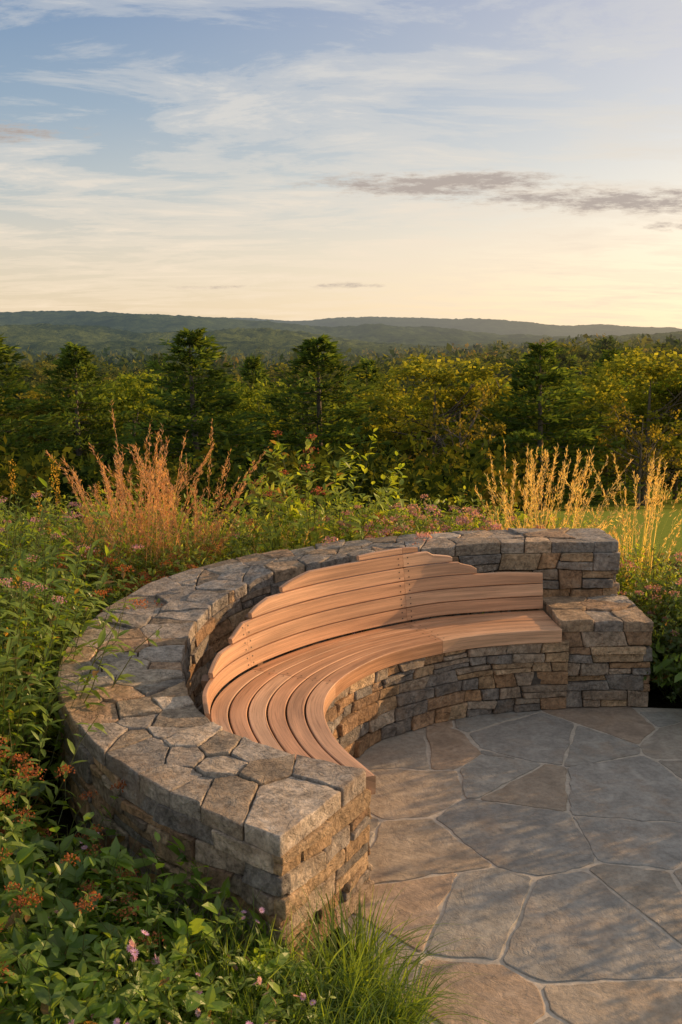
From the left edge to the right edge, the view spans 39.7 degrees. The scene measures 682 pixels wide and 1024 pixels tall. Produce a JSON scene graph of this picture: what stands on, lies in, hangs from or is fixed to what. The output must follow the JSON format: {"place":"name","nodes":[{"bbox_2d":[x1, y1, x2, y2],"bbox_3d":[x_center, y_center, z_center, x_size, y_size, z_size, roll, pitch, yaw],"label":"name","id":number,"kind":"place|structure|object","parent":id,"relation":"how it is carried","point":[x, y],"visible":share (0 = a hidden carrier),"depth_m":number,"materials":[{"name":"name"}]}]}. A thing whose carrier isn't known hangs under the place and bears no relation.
{"place":"outdoors","nodes":[
{"label":"outdoors","id":0,"kind":"place"},
{"bbox_2d":[0,310,573,345],"bbox_3d":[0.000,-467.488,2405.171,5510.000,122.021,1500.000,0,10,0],"label":"hill","id":1,"kind":"structure","parent":0,"point":[377,333],"depth_m":2328.35,"materials":[{"name":"green plant"}]},
{"bbox_2d":[0,323,681,364],"bbox_3d":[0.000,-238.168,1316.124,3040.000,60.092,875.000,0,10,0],"label":"hill","id":2,"kind":"structure","parent":0,"point":[45,337],"depth_m":1281.14,"materials":[{"name":"green plant"}]},
{"bbox_2d":[0,346,681,1016],"bbox_3d":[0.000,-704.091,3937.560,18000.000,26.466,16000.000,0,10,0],"label":"ground","id":3,"kind":"structure","parent":0,"point":[656,698],"depth_m":20.74,"materials":[{"name":"green plant"}]},
{"bbox_2d":[0,714,29,867],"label":"leafy perennial","id":4,"kind":"object","parent":3,"relation":"on","point":[9,834],"visible":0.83,"depth_m":2.98,"materials":[{"name":"green plant"}]},
{"bbox_2d":[0,581,68,736],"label":"joe pye weed","id":5,"kind":"object","parent":3,"relation":"on","point":[39,629],"visible":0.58,"depth_m":4.17,"materials":[{"name":"green plant"}]},
{"bbox_2d":[0,571,75,810],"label":"goldenrod","id":6,"kind":"object","parent":3,"relation":"on","point":[42,699],"visible":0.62,"depth_m":3.94,"materials":[{"name":"green plant"}]},
{"bbox_2d":[0,456,75,671],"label":"goldenrod","id":7,"kind":"object","parent":3,"relation":"on","point":[56,574],"visible":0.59,"depth_m":5.21,"materials":[{"name":"green plant"}]},
{"bbox_2d":[0,333,78,504],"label":"pine tree","id":8,"kind":"object","parent":3,"relation":"on","point":[9,405],"visible":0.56,"depth_m":43.57,"materials":[{"name":"green plant"}]},
{"bbox_2d":[0,491,83,648],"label":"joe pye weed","id":9,"kind":"object","parent":3,"relation":"on","point":[69,526],"visible":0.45,"depth_m":5.86,"materials":[{"name":"green plant"}]},
{"bbox_2d":[0,612,91,831],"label":"leafy perennial","id":10,"kind":"object","parent":3,"relation":"on","point":[52,768],"visible":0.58,"depth_m":3.84,"materials":[{"name":"green plant"}]},
{"bbox_2d":[0,640,93,808],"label":"leafy shrub","id":11,"kind":"object","parent":3,"relation":"on","point":[49,733],"visible":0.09,"depth_m":4.11,"materials":[{"name":"green plant"}]},
{"bbox_2d":[1,511,98,728],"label":"goldenrod","id":12,"kind":"object","parent":3,"relation":"on","point":[76,616],"visible":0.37,"depth_m":4.47,"materials":[{"name":"green plant"}]},
{"bbox_2d":[0,385,106,454],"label":"broadleaf tree","id":13,"kind":"object","parent":3,"relation":"on","point":[32,394],"visible":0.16,"depth_m":58.03,"materials":[{"name":"green plant"}]},
{"bbox_2d":[0,677,107,832],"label":"leafy perennial","id":14,"kind":"object","parent":3,"relation":"on","point":[16,781],"visible":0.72,"depth_m":3.45,"materials":[{"name":"green plant"}]},
{"bbox_2d":[0,477,115,697],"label":"leafy perennial","id":15,"kind":"object","parent":3,"relation":"on","point":[77,572],"visible":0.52,"depth_m":4.80,"materials":[{"name":"green plant"}]},
{"bbox_2d":[0,487,120,608],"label":"leafy shrub","id":16,"kind":"object","parent":3,"relation":"on","point":[22,514],"visible":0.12,"depth_m":7.04,"materials":[{"name":"green plant"}]},
{"bbox_2d":[0,816,122,980],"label":"broadleaf shrub","id":17,"kind":"object","parent":3,"relation":"on","point":[16,944],"visible":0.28,"depth_m":2.89,"materials":[{"name":"green plant"}]},
{"bbox_2d":[0,473,125,594],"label":"goldenrod","id":18,"kind":"object","parent":3,"relation":"on","point":[57,502],"visible":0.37,"depth_m":6.59,"materials":[{"name":"green plant"}]},
{"bbox_2d":[0,737,126,982],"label":"stonecrop","id":19,"kind":"object","parent":3,"relation":"on","point":[25,911],"visible":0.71,"depth_m":3.09,"materials":[{"name":"green plant"}]},
{"bbox_2d":[0,527,128,765],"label":"leafy perennial","id":20,"kind":"object","parent":3,"relation":"on","point":[43,594],"visible":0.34,"depth_m":4.40,"materials":[{"name":"green plant"}]},
{"bbox_2d":[0,870,129,1023],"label":"broadleaf shrub","id":21,"kind":"object","parent":3,"relation":"on","point":[27,973],"visible":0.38,"depth_m":2.61,"materials":[{"name":"green plant"}]},
{"bbox_2d":[0,749,141,930],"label":"stonecrop","id":22,"kind":"object","parent":3,"relation":"on","point":[26,785],"visible":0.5,"depth_m":3.19,"materials":[{"name":"brown plant"}]},
{"bbox_2d":[0,575,141,688],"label":"leafy shrub","id":23,"kind":"object","parent":3,"relation":"on","point":[120,585],"visible":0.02,"depth_m":5.09,"materials":[{"name":"green plant"}]},
{"bbox_2d":[0,516,143,645],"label":"joe pye weed","id":24,"kind":"object","parent":3,"relation":"on","point":[135,547],"visible":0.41,"depth_m":5.51,"materials":[{"name":"green plant"}]},
{"bbox_2d":[0,966,149,1023],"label":"broadleaf shrub","id":25,"kind":"object","parent":3,"relation":"on","point":[69,1002],"visible":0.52,"depth_m":2.53,"materials":[{"name":"green plant"}]},
{"bbox_2d":[0,780,153,986],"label":"broadleaf shrub","id":26,"kind":"object","parent":3,"relation":"on","point":[24,858],"visible":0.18,"depth_m":3.10,"materials":[{"name":"green plant"}]},
{"bbox_2d":[0,559,161,815],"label":"leafy perennial","id":27,"kind":"object","parent":3,"relation":"on","point":[5,662],"visible":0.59,"depth_m":3.92,"materials":[{"name":"green plant"}]},
{"bbox_2d":[16,341,147,501],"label":"pine tree","id":28,"kind":"object","parent":3,"relation":"on","point":[66,362],"visible":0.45,"depth_m":55.14,"materials":[{"name":"green plant"}]},
{"bbox_2d":[0,806,165,1004],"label":"stonecrop","id":29,"kind":"object","parent":3,"relation":"on","point":[27,918],"visible":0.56,"depth_m":2.85,"materials":[{"name":"green plant"}]},
{"bbox_2d":[0,854,171,1000],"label":"broadleaf shrub","id":30,"kind":"object","parent":3,"relation":"on","point":[81,970],"visible":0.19,"depth_m":2.75,"materials":[{"name":"green plant"}]},
{"bbox_2d":[18,522,159,613],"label":"leafy perennial","id":31,"kind":"object","parent":3,"relation":"on","point":[106,567],"visible":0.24,"depth_m":6.13,"materials":[{"name":"green plant"}]},
{"bbox_2d":[0,523,188,633],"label":"leafy shrub","id":32,"kind":"object","parent":3,"relation":"on","point":[98,571],"visible":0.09,"depth_m":6.32,"materials":[{"name":"green plant"}]},
{"bbox_2d":[0,496,205,613],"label":"leafy shrub","id":33,"kind":"object","parent":3,"relation":"on","point":[54,523],"visible":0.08,"depth_m":6.50,"materials":[{"name":"green plant"}]},
{"bbox_2d":[0,806,206,1020],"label":"broadleaf shrub","id":34,"kind":"object","parent":3,"relation":"on","point":[55,946],"visible":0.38,"depth_m":3.01,"materials":[{"name":"green plant"}]},
{"bbox_2d":[17,553,198,631],"bbox_3d":[-1.390,0.633,5.781,1.228,0.795,1.364,0,10,-2],"label":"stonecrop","id":35,"kind":"object","parent":3,"relation":"on","point":[133,585],"visible":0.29,"depth_m":5.58,"materials":[{"name":"green plant"}]},
{"bbox_2d":[35,481,191,552],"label":"leafy shrub","id":36,"kind":"object","parent":3,"relation":"on","point":[102,491],"visible":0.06,"depth_m":8.19,"materials":[{"name":"green plant"}]},
{"bbox_2d":[0,851,227,1023],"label":"aster","id":37,"kind":"object","parent":3,"relation":"on","point":[132,945],"visible":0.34,"depth_m":2.65,"materials":[{"name":"green plant"}]},
{"bbox_2d":[54,369,197,460],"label":"broadleaf tree","id":38,"kind":"object","parent":3,"relation":"on","point":[137,391],"visible":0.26,"depth_m":60.24,"materials":[{"name":"green plant"}]},
{"bbox_2d":[55,443,200,594],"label":"ornamental grass","id":39,"kind":"object","parent":3,"relation":"on","point":[86,521],"depth_m":6.59,"materials":[{"name":"orange plant"}]},
{"bbox_2d":[45,400,213,603],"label":"ornamental grass","id":40,"kind":"object","parent":3,"relation":"on","point":[157,485],"depth_m":6.37,"materials":[{"name":"brown plant"}]},
{"bbox_2d":[45,548,214,618],"bbox_3d":[-1.302,0.582,6.163,1.228,0.757,1.364,-5,11,-26],"label":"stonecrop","id":41,"kind":"object","parent":3,"relation":"on","point":[169,556],"visible":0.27,"depth_m":5.97,"materials":[{"name":"green plant"}]},
{"bbox_2d":[24,911,240,1023],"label":"broadleaf shrub","id":42,"kind":"object","parent":3,"relation":"on","point":[146,1013],"visible":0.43,"depth_m":2.62,"materials":[{"name":"green plant"}]},
{"bbox_2d":[0,831,288,1023],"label":"broadleaf shrub","id":43,"kind":"object","parent":3,"relation":"on","point":[195,925],"visible":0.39,"depth_m":2.85,"materials":[{"name":"green plant"}]},
{"bbox_2d":[3,833,287,1018],"bbox_3d":[-0.608,1.332,2.930,0.894,0.485,0.970,-7,13,-35],"label":"aster","id":44,"kind":"object","parent":3,"relation":"on","point":[135,962],"visible":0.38,"depth_m":2.78,"materials":[{"name":"green plant"}]},
{"bbox_2d":[68,494,246,583],"bbox_3d":[-1.466,0.319,7.117,1.676,0.933,1.578,1,10,4],"label":"leafy shrub","id":45,"kind":"object","parent":3,"relation":"on","point":[146,530],"visible":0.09,"depth_m":6.86,"materials":[{"name":"green plant"}]},
{"bbox_2d":[64,486,256,567],"bbox_3d":[-1.464,0.246,7.578,1.747,0.913,1.588,1,10,5],"label":"leafy shrub","id":46,"kind":"object","parent":3,"relation":"on","point":[185,496],"visible":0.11,"depth_m":7.59,"materials":[{"name":"green plant"}]},
{"bbox_2d":[30,864,313,1023],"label":"broadleaf shrub","id":47,"kind":"object","parent":3,"relation":"on","point":[211,1004],"visible":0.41,"depth_m":2.77,"materials":[{"name":"green plant"}]},
{"bbox_2d":[17,876,327,1023],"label":"aster","id":48,"kind":"object","parent":3,"relation":"on","point":[196,989],"visible":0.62,"depth_m":2.63,"materials":[{"name":"green plant"}]},
{"bbox_2d":[99,419,266,568],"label":"ornamental grass","id":49,"kind":"object","parent":3,"relation":"on","point":[217,526],"depth_m":6.52,"materials":[{"name":"brown plant"}]},
{"bbox_2d":[104,527,274,590],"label":"leafy shrub","id":50,"kind":"object","parent":3,"relation":"on","point":[192,534],"visible":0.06,"depth_m":6.47,"materials":[{"name":"green plant"}]},
{"bbox_2d":[121,488,265,560],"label":"leafy shrub","id":51,"kind":"object","parent":3,"relation":"on","point":[206,505],"visible":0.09,"depth_m":8.23,"materials":[{"name":"green plant"}]},
{"bbox_2d":[88,327,305,510],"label":"pine tree","id":52,"kind":"object","parent":3,"relation":"on","point":[195,440],"visible":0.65,"depth_m":45.09,"materials":[{"name":"green plant"}]},
{"bbox_2d":[95,507,311,599],"bbox_3d":[-0.943,0.424,6.441,1.756,0.970,1.654,5,11,26],"label":"leafy shrub","id":53,"kind":"object","parent":3,"relation":"on","point":[213,554],"visible":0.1,"depth_m":6.21,"materials":[{"name":"green plant"}]},
{"bbox_2d":[122,891,313,1020],"bbox_3d":[-0.415,1.366,2.930,0.782,0.365,0.827,2,10,8],"label":"grass tuft","id":54,"kind":"object","parent":3,"relation":"on","point":[218,953],"visible":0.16,"depth_m":2.94,"materials":[{"name":"green plant"}]},
{"bbox_2d":[109,904,335,1023],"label":"aster","id":55,"kind":"object","parent":3,"relation":"on","point":[154,961],"visible":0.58,"depth_m":2.67,"materials":[{"name":"green plant"}]},
{"bbox_2d":[187,391,282,464],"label":"broadleaf tree","id":56,"kind":"object","parent":3,"relation":"on","point":[253,407],"visible":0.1,"depth_m":55.15,"materials":[{"name":"green plant"}]},
{"bbox_2d":[112,510,361,586],"bbox_3d":[-0.628,0.442,6.566,1.835,0.888,1.668,-10,14,-43],"label":"leafy shrub","id":57,"kind":"object","parent":3,"relation":"on","point":[203,554],"visible":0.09,"depth_m":6.41,"materials":[{"name":"green plant"}]},
{"bbox_2d":[120,897,394,1023],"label":"grass tuft","id":58,"kind":"object","parent":3,"relation":"on","point":[274,955],"visible":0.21,"depth_m":2.90,"materials":[{"name":"green plant"}]},
{"bbox_2d":[184,378,336,466],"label":"broadleaf tree","id":59,"kind":"object","parent":3,"relation":"on","point":[246,395],"visible":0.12,"depth_m":58.99,"materials":[{"name":"green plant"}]},
{"bbox_2d":[160,921,365,1023],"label":"grass tuft","id":60,"kind":"object","parent":3,"relation":"on","point":[258,996],"visible":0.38,"depth_m":2.74,"materials":[{"name":"green plant"}]},
{"bbox_2d":[230,355,296,465],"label":"pine tree","id":61,"kind":"object","parent":3,"relation":"on","point":[253,362],"visible":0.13,"depth_m":74.90,"materials":[{"name":"green plant"}]},
{"bbox_2d":[180,503,370,566],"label":"leafy shrub","id":62,"kind":"object","parent":3,"relation":"on","point":[243,520],"visible":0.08,"depth_m":6.73,"materials":[{"name":"green plant"}]},
{"bbox_2d":[212,363,341,444],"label":"broadleaf tree","id":63,"kind":"object","parent":3,"relation":"on","point":[273,372],"visible":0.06,"depth_m":89.75,"materials":[{"name":"green plant"}]},
{"bbox_2d":[182,939,405,1023],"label":"grass tuft","id":64,"kind":"object","parent":3,"relation":"on","point":[250,1011],"visible":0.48,"depth_m":2.72,"materials":[{"name":"green plant"}]},
{"bbox_2d":[229,334,417,509],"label":"pine tree","id":65,"kind":"object","parent":3,"relation":"on","point":[311,352],"visible":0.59,"depth_m":47.10,"materials":[{"name":"green plant"}]},
{"bbox_2d":[215,428,444,554],"bbox_3d":[-0.065,0.148,6.637,1.608,1.440,1.656,1,10,8],"label":"flowering shrub","id":66,"kind":"object","parent":3,"relation":"on","point":[282,490],"visible":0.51,"depth_m":6.39,"materials":[{"name":"green plant"}]},
{"bbox_2d":[200,876,460,1023],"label":"grass tuft","id":67,"kind":"object","parent":3,"relation":"on","point":[332,947],"visible":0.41,"depth_m":2.94,"materials":[{"name":"green plant"}]},
{"bbox_2d":[219,900,444,1023],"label":"grass tuft","id":68,"kind":"object","parent":3,"relation":"on","point":[325,969],"visible":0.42,"depth_m":2.83,"materials":[{"name":"green plant"}]},
{"bbox_2d":[0,430,681,525],"label":"undergrowth","id":69,"kind":"object","parent":3,"relation":"on","point":[473,466],"visible":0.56,"depth_m":19.54,"materials":[{"name":"green plant"}]},
{"bbox_2d":[0,333,681,381],"label":"forest","id":70,"kind":"object","parent":3,"relation":"on","point":[125,363],"visible":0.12,"depth_m":366.81,"materials":[{"name":"green plant"}]},
{"bbox_2d":[6,546,681,1023],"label":"ground cover","id":71,"kind":"object","parent":3,"relation":"on","point":[238,932],"visible":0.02,"depth_m":4.34,"materials":[{"name":"green plant"}]},
{"bbox_2d":[234,930,473,1023],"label":"grass tuft","id":72,"kind":"object","parent":3,"relation":"on","point":[349,998],"visible":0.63,"depth_m":2.77,"materials":[{"name":"green plant"}]},
{"bbox_2d":[57,528,652,977],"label":"stone wall","id":73,"kind":"structure","parent":3,"relation":"on","point":[279,830],"depth_m":4.41,"materials":[{"name":"grey stone"}]},
{"bbox_2d":[201,547,561,794],"bbox_3d":[0.180,0.569,4.522,1.147,0.481,2.710,6,12,31],"label":"curved bench","id":74,"kind":"object","parent":73,"relation":"on","point":[311,609],"visible":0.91,"depth_m":4.85,"materials":[{"name":"brown wood"}]},
{"bbox_2d":[312,356,400,454],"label":"pine tree","id":75,"kind":"object","parent":3,"relation":"on","point":[374,370],"visible":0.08,"depth_m":65.11,"materials":[{"name":"green plant"}]},
{"bbox_2d":[269,882,463,1021],"bbox_3d":[0.062,1.376,2.981,0.690,0.326,0.730,4,11,19],"label":"grass tuft","id":76,"kind":"object","parent":3,"relation":"on","point":[360,930],"visible":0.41,"depth_m":3.07,"materials":[{"name":"green plant"}]},
{"bbox_2d":[312,963,473,1023],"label":"grass tuft","id":77,"kind":"object","parent":3,"relation":"on","point":[404,1013],"visible":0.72,"depth_m":2.74,"materials":[{"name":"green plant"}]},
{"bbox_2d":[280,901,524,1023],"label":"grass tuft","id":78,"kind":"object","parent":3,"relation":"on","point":[390,1006],"visible":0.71,"depth_m":2.83,"materials":[{"name":"green plant"}]},
{"bbox_2d":[317,943,488,1023],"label":"grass tuft","id":79,"kind":"object","parent":3,"relation":"on","point":[423,995],"visible":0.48,"depth_m":2.82,"materials":[{"name":"green plant"}]},
{"bbox_2d":[361,394,455,459],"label":"broadleaf tree","id":80,"kind":"object","parent":3,"relation":"on","point":[419,407],"visible":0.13,"depth_m":59.34,"materials":[{"name":"green plant"}]},
{"bbox_2d":[309,502,514,538],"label":"flowering shrub","id":81,"kind":"object","parent":3,"relation":"on","point":[348,512],"visible":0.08,"depth_m":6.79,"materials":[{"name":"green plant"}]},
{"bbox_2d":[321,504,504,635],"bbox_3d":[0.548,0.453,6.390,1.708,1.025,1.840,-1,10,-3],"label":"flowering shrub","id":82,"kind":"object","parent":3,"relation":"on","point":[475,513],"visible":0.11,"depth_m":6.34,"materials":[{"name":"green plant"}]},
{"bbox_2d":[339,485,536,539],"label":"leafy shrub","id":83,"kind":"object","parent":3,"relation":"on","point":[521,516],"visible":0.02,"depth_m":6.92,"materials":[{"name":"green plant"}]},
{"bbox_2d":[333,353,545,466],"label":"broadleaf tree","id":84,"kind":"object","parent":3,"relation":"on","point":[419,368],"visible":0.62,"depth_m":53.09,"materials":[{"name":"green plant"}]},
{"bbox_2d":[415,383,506,509],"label":"broadleaf tree","id":85,"kind":"object","parent":3,"relation":"on","point":[480,434],"visible":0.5,"depth_m":45.86,"materials":[{"name":"green plant"}]},
{"bbox_2d":[401,343,535,429],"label":"broadleaf tree","id":86,"kind":"object","parent":3,"relation":"on","point":[494,359],"visible":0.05,"depth_m":107.98,"materials":[{"name":"green plant"}]},
{"bbox_2d":[462,443,622,529],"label":"ornamental grass","id":87,"kind":"object","parent":3,"relation":"on","point":[536,489],"depth_m":6.44,"materials":[{"name":"yellow plant"}]},
{"bbox_2d":[447,340,643,510],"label":"pine tree","id":88,"kind":"object","parent":3,"relation":"on","point":[553,376],"visible":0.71,"depth_m":49.20,"materials":[{"name":"green plant"}]},
{"bbox_2d":[485,445,645,536],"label":"ornamental grass","id":89,"kind":"object","parent":3,"relation":"on","point":[561,494],"depth_m":6.58,"materials":[{"name":"yellow plant"}]},
{"bbox_2d":[508,370,670,493],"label":"broadleaf tree","id":90,"kind":"object","parent":3,"relation":"on","point":[581,375],"visible":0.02,"depth_m":67.26,"materials":[{"name":"green plant"}]},
{"bbox_2d":[558,347,649,495],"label":"pine tree","id":91,"kind":"object","parent":3,"relation":"on","point":[607,354],"visible":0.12,"depth_m":69.18,"materials":[{"name":"green plant"}]},
{"bbox_2d":[535,346,681,505],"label":"broadleaf tree","id":92,"kind":"object","parent":3,"relation":"on","point":[636,360],"visible":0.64,"depth_m":55.35,"materials":[{"name":"green plant"}]},
{"bbox_2d":[558,448,681,592],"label":"ornamental grass","id":93,"kind":"object","parent":3,"relation":"on","point":[656,490],"depth_m":6.76,"materials":[{"name":"yellow plant"}]},
{"bbox_2d":[582,519,681,608],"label":"leafy shrub","id":94,"kind":"object","parent":3,"relation":"on","point":[640,570],"visible":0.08,"depth_m":6.28,"materials":[{"name":"green plant"}]},
{"bbox_2d":[594,394,681,508],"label":"broadleaf tree","id":95,"kind":"object","parent":3,"relation":"on","point":[642,460],"visible":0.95,"depth_m":50.23,"materials":[{"name":"green plant"}]},
{"bbox_2d":[604,371,681,501],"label":"broadleaf tree","id":96,"kind":"object","parent":3,"relation":"on","point":[657,402],"visible":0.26,"depth_m":58.24,"materials":[{"name":"green plant"}]},
{"bbox_2d":[616,546,681,610],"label":"leafy shrub","id":97,"kind":"object","parent":3,"relation":"on","point":[639,584],"visible":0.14,"depth_m":6.19,"materials":[{"name":"green plant"}]},
{"bbox_2d":[617,571,681,661],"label":"leafy shrub","id":98,"kind":"object","parent":3,"relation":"on","point":[657,610],"visible":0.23,"depth_m":5.63,"materials":[{"name":"green plant"}]},
{"bbox_2d":[617,559,681,643],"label":"flowering shrub","id":99,"kind":"object","parent":3,"relation":"on","point":[641,590],"visible":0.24,"depth_m":5.72,"materials":[{"name":"green plant"}]},
{"bbox_2d":[643,603,681,702],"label":"leafy shrub","id":100,"kind":"object","parent":3,"relation":"on","point":[665,668],"visible":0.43,"depth_m":5.23,"materials":[{"name":"green plant"}]},
{"bbox_2d":[644,581,681,700],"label":"leafy shrub","id":101,"kind":"object","parent":3,"relation":"on","point":[656,662],"visible":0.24,"depth_m":5.43,"materials":[{"name":"green plant"}]},
{"bbox_2d":[650,632,681,700],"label":"broadleaf shrub","id":102,"kind":"object","parent":3,"relation":"on","point":[654,668],"visible":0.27,"depth_m":5.27,"materials":[{"name":"green plant"}]},
{"bbox_2d":[0,0,681,328],"label":"sky","id":103,"kind":"structure","parent":0,"point":[285,160],"materials":[{"name":"blue"}]},
{"bbox_2d":[226,316,681,336],"bbox_3d":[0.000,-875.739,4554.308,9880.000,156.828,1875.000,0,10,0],"label":"hill","id":104,"kind":"structure","parent":0,"point":[502,327],"depth_m":4369.06,"materials":[{"name":"green plant"}]},
{"bbox_2d":[339,706,681,1023],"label":"patio","id":105,"kind":"structure","parent":0,"point":[580,926],"depth_m":3.69,"materials":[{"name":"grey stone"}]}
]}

